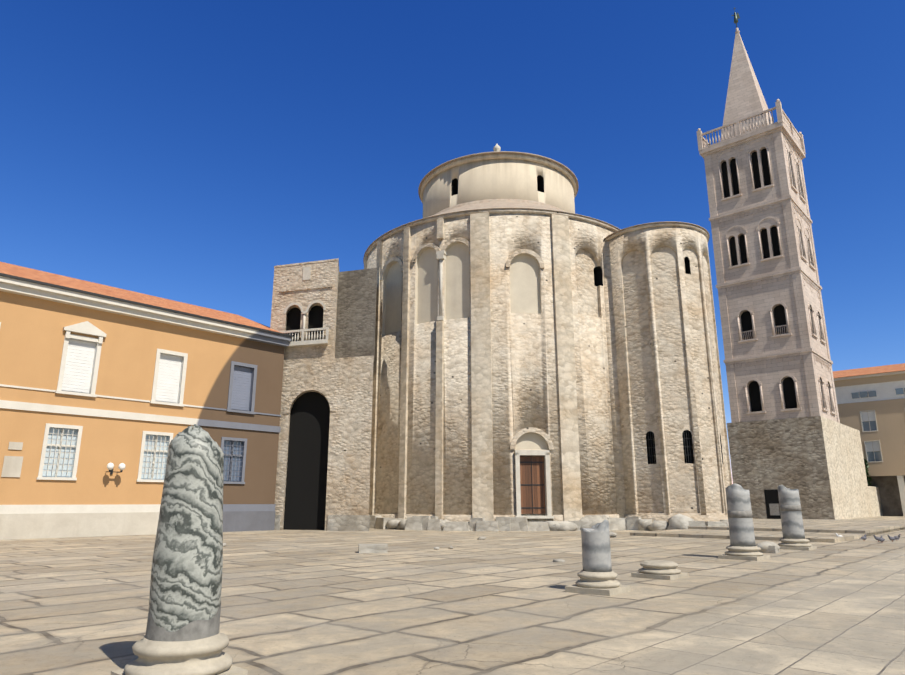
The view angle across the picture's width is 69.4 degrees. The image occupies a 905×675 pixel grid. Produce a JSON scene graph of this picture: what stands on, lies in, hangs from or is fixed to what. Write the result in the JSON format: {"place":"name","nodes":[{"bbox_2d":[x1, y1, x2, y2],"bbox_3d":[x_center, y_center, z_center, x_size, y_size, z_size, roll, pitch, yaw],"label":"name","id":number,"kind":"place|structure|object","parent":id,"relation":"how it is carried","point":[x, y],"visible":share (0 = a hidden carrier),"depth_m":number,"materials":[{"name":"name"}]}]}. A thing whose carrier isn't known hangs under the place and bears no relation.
{"place":"outdoors","nodes":[
{"label":"outdoors","id":0,"kind":"place"},
{"bbox_2d":[0,291,284,504],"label":"palace wall","id":1,"kind":"structure","parent":0,"point":[32,334],"depth_m":34.05,"materials":[{"name":"orange paint"}]},
{"bbox_2d":[106,463,125,474],"bbox_3d":[-17.121,6.637,33.098,0.740,0.570,0.883,-13,-19,41],"label":"wall lamp","id":2,"kind":"object","parent":1,"relation":"attached to","point":[121,466],"visible":1,"depth_m":33.04,"materials":[{"name":"white glass"}]},
{"bbox_2d":[0,321,257,483],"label":"palace trim","id":3,"kind":"structure","parent":1,"relation":"attached to","point":[12,466],"depth_m":33.90,"materials":[{"name":"white paint"}]},
{"bbox_2d":[0,276,290,539],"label":"facade moldings","id":4,"kind":"structure","parent":1,"relation":"attached to","point":[35,521],"depth_m":33.37,"materials":[{"name":"white stone"}]},
{"bbox_2d":[0,262,292,336],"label":"tiled roof","id":5,"kind":"structure","parent":1,"relation":"on","point":[8,270],"depth_m":37.55,"materials":[{"name":"orange tile"}]},
{"bbox_2d":[270,260,338,361],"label":"annex wall","id":6,"kind":"structure","parent":0,"point":[322,273],"depth_m":42.94,"materials":[{"name":"beige stone"}]},
{"bbox_2d":[278,267,336,529],"bbox_3d":[-9.177,4.022,43.652,5.697,16.796,5.430,-4,-15,16],"label":"stone arch trim","id":7,"kind":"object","parent":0,"point":[306,485],"visible":0.83,"depth_m":41.05,"materials":[{"name":"beige stone"}]},
{"bbox_2d":[275,356,373,530],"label":"annex wall","id":8,"kind":"structure","parent":0,"point":[347,382],"depth_m":40.06,"materials":[{"name":"beige stone"}]},
{"bbox_2d":[0,516,904,674],"bbox_3d":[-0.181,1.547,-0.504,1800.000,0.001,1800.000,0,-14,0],"label":"paved plaza","id":9,"kind":"structure","parent":0,"point":[324,602],"depth_m":10.51,"materials":[{"name":"beige stone"}]},
{"bbox_2d":[111,424,247,674],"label":"ancient column","id":10,"kind":"structure","parent":9,"relation":"on","point":[184,635],"depth_m":6.27,"materials":[{"name":"stone"}]},
{"bbox_2d":[274,258,376,530],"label":"stone wall","id":11,"kind":"structure","parent":9,"relation":"on","point":[356,316],"depth_m":43.24,"materials":[{"name":"beige stone"}]},
{"bbox_2d":[358,544,387,552],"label":"stone block","id":12,"kind":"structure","parent":9,"relation":"on","point":[372,548],"depth_m":21.70,"materials":[{"name":"grey stone"}]},
{"bbox_2d":[364,209,618,521],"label":"pilasters","id":13,"kind":"object","parent":9,"relation":"on","point":[482,445],"visible":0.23,"depth_m":41.77,"materials":[{"name":"beige stone"}]},
{"bbox_2d":[420,153,576,214],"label":"cornice","id":14,"kind":"structure","parent":13,"relation":"on","point":[564,171],"depth_m":50.05,"materials":[{"name":"beige stone"}]},
{"bbox_2d":[223,532,773,561],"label":"stone fragments","id":15,"kind":"object","parent":9,"relation":"on","point":[612,534],"visible":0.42,"depth_m":24.82,"materials":[{"name":"beige stone"}]},
{"bbox_2d":[369,514,753,530],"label":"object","id":16,"kind":"object","parent":9,"relation":"on","point":[679,521],"visible":0.67,"depth_m":38.63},
{"bbox_2d":[565,519,630,595],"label":"broken column","id":17,"kind":"structure","parent":9,"relation":"on","point":[597,575],"depth_m":12.19,"materials":[{"name":"grey stone"}]},
{"bbox_2d":[631,560,688,579],"bbox_3d":[4.661,5.216,14.720,0.925,0.334,0.924,-13,-19,41],"label":"column base","id":18,"kind":"object","parent":9,"relation":"on","point":[659,569],"visible":1,"depth_m":14.41,"materials":[{"name":"stone"}]},
{"bbox_2d":[601,222,727,522],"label":"apse lesenes","id":19,"kind":"object","parent":9,"relation":"on","point":[615,408],"visible":0.23,"depth_m":42.76,"materials":[{"name":"beige stone"}]},
{"bbox_2d":[718,483,769,560],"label":"broken column","id":20,"kind":"structure","parent":9,"relation":"on","point":[742,546],"depth_m":19.46,"materials":[{"name":"grey stone"}]},
{"bbox_2d":[630,519,904,542],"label":"stone steps","id":21,"kind":"structure","parent":9,"relation":"on","point":[820,530],"depth_m":34.28,"materials":[{"name":"beige stone"}]},
{"bbox_2d":[756,541,779,553],"bbox_3d":[10.509,7.014,21.850,0.740,0.392,0.716,-12,-19,40],"label":"stone fragment","id":22,"kind":"object","parent":9,"relation":"on","point":[768,547],"visible":0.81,"depth_m":21.61,"materials":[{"name":"grey stone"}]},
{"bbox_2d":[777,485,816,550],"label":"broken column","id":23,"kind":"structure","parent":9,"relation":"on","point":[793,533],"depth_m":23.52,"materials":[{"name":"grey stone"}]},
{"bbox_2d":[727,416,871,519],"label":"tower base","id":24,"kind":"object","parent":9,"relation":"on","point":[817,462],"visible":0.79,"depth_m":67.36,"materials":[{"name":"beige stone"}]},
{"bbox_2d":[764,489,780,518],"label":"doorway","id":25,"kind":"structure","parent":24,"relation":"in","point":[772,504],"depth_m":66.65,"materials":[{"name":"black"}]},
{"bbox_2d":[711,133,836,421],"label":"bell tower walls","id":26,"kind":"structure","parent":24,"relation":"on","point":[758,304],"depth_m":71.89,"materials":[{"name":"beige stone"}]},
{"bbox_2d":[720,28,771,140],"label":"spire","id":27,"kind":"structure","parent":26,"relation":"on","point":[745,98],"depth_m":80.04,"materials":[{"name":"beige stone"}]},
{"bbox_2d":[731,7,739,27],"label":"bell tower angel","id":28,"kind":"object","parent":27,"relation":"on","point":[736,17],"visible":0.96,"depth_m":84.06,"materials":[{"name":"grey metal"}]},
{"bbox_2d":[696,99,836,414],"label":"bell tower trim","id":29,"kind":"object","parent":26,"relation":"attached to","point":[703,143],"visible":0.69,"depth_m":73.63,"materials":[{"name":"beige stone"}]},
{"bbox_2d":[699,122,839,422],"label":"bell tower pilasters","id":30,"kind":"object","parent":26,"relation":"attached to","point":[807,351],"visible":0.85,"depth_m":72.43,"materials":[{"name":"beige stone"}]},
{"bbox_2d":[721,148,831,411],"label":"tower windows","id":31,"kind":"structure","parent":26,"relation":"in","point":[788,382],"depth_m":72.74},
{"bbox_2d":[835,533,900,542],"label":"pigeons","id":32,"kind":"object","parent":9,"relation":"on","point":[864,538],"visible":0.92,"depth_m":27.85,"materials":[{"name":"grey"}]},
{"bbox_2d":[864,459,871,485],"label":"tree","id":33,"kind":"object","parent":9,"relation":"on","point":[869,478],"visible":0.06,"depth_m":81.17,"materials":[{"name":"green plant"}]},
{"bbox_2d":[834,371,904,515],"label":"hotel ground floor","id":34,"kind":"structure","parent":9,"relation":"on","point":[890,485],"depth_m":80.66,"materials":[{"name":"beige paint"}]},
{"bbox_2d":[834,373,904,471],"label":"building","id":35,"kind":"structure","parent":34,"relation":"on","point":[887,404],"depth_m":81.43,"materials":[{"name":"beige paint"}]},
{"bbox_2d":[833,363,904,377],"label":"tiled roof","id":36,"kind":"structure","parent":35,"relation":"on","point":[870,370],"depth_m":85.84,"materials":[{"name":"orange tile"}]},
{"bbox_2d":[851,388,904,462],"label":"windows","id":37,"kind":"structure","parent":35,"relation":"attached to","point":[870,415],"depth_m":81.99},
{"bbox_2d":[868,486,882,516],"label":"stone pillar","id":38,"kind":"structure","parent":9,"relation":"on","point":[875,503],"depth_m":78.79,"materials":[{"name":"white stone"}]},
{"bbox_2d":[0,0,904,483],"label":"sky","id":39,"kind":"structure","parent":0,"point":[185,151],"materials":[{"name":"blue"}]},
{"bbox_2d":[380,237,553,518],"bbox_3d":[0.167,2.342,42.561,12.308,18.130,2.087,-5,-15,20],"label":"stone arch trim","id":40,"kind":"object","parent":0,"point":[532,482],"visible":0.83,"depth_m":39.71,"materials":[{"name":"beige stone"}]},
{"bbox_2d":[367,213,616,521],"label":"church wall","id":41,"kind":"structure","parent":0,"point":[524,368],"depth_m":42.24,"materials":[{"name":"beige stone"}]},
{"bbox_2d":[363,201,620,262],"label":"rotunda roof","id":42,"kind":"structure","parent":41,"relation":"on","point":[499,205],"depth_m":45.74,"materials":[{"name":"beige stone"}]},
{"bbox_2d":[423,159,574,217],"bbox_3d":[3.881,-9.788,55.331,12.800,5.300,12.800,-1,-14,4],"label":"upper drum","id":43,"kind":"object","parent":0,"point":[497,179],"depth_m":49.97,"materials":[{"name":"beige paint"}]},
{"bbox_2d":[418,144,578,201],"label":"dome roof","id":44,"kind":"structure","parent":43,"relation":"on","point":[497,149],"depth_m":50.94,"materials":[{"name":"beige stone"}]},
{"bbox_2d":[609,226,731,514],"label":"apse wall","id":45,"kind":"structure","parent":0,"point":[670,389],"depth_m":41.23,"materials":[{"name":"beige stone"}]},
{"bbox_2d":[604,221,709,239],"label":"apse roof","id":46,"kind":"structure","parent":45,"relation":"on","point":[661,222],"depth_m":43.28,"materials":[{"name":"beige stone"}]},
{"bbox_2d":[646,431,691,463],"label":"apse windows","id":47,"kind":"structure","parent":45,"relation":"in","point":[653,447],"depth_m":39.97,"materials":[{"name":"black glass"}]}
]}

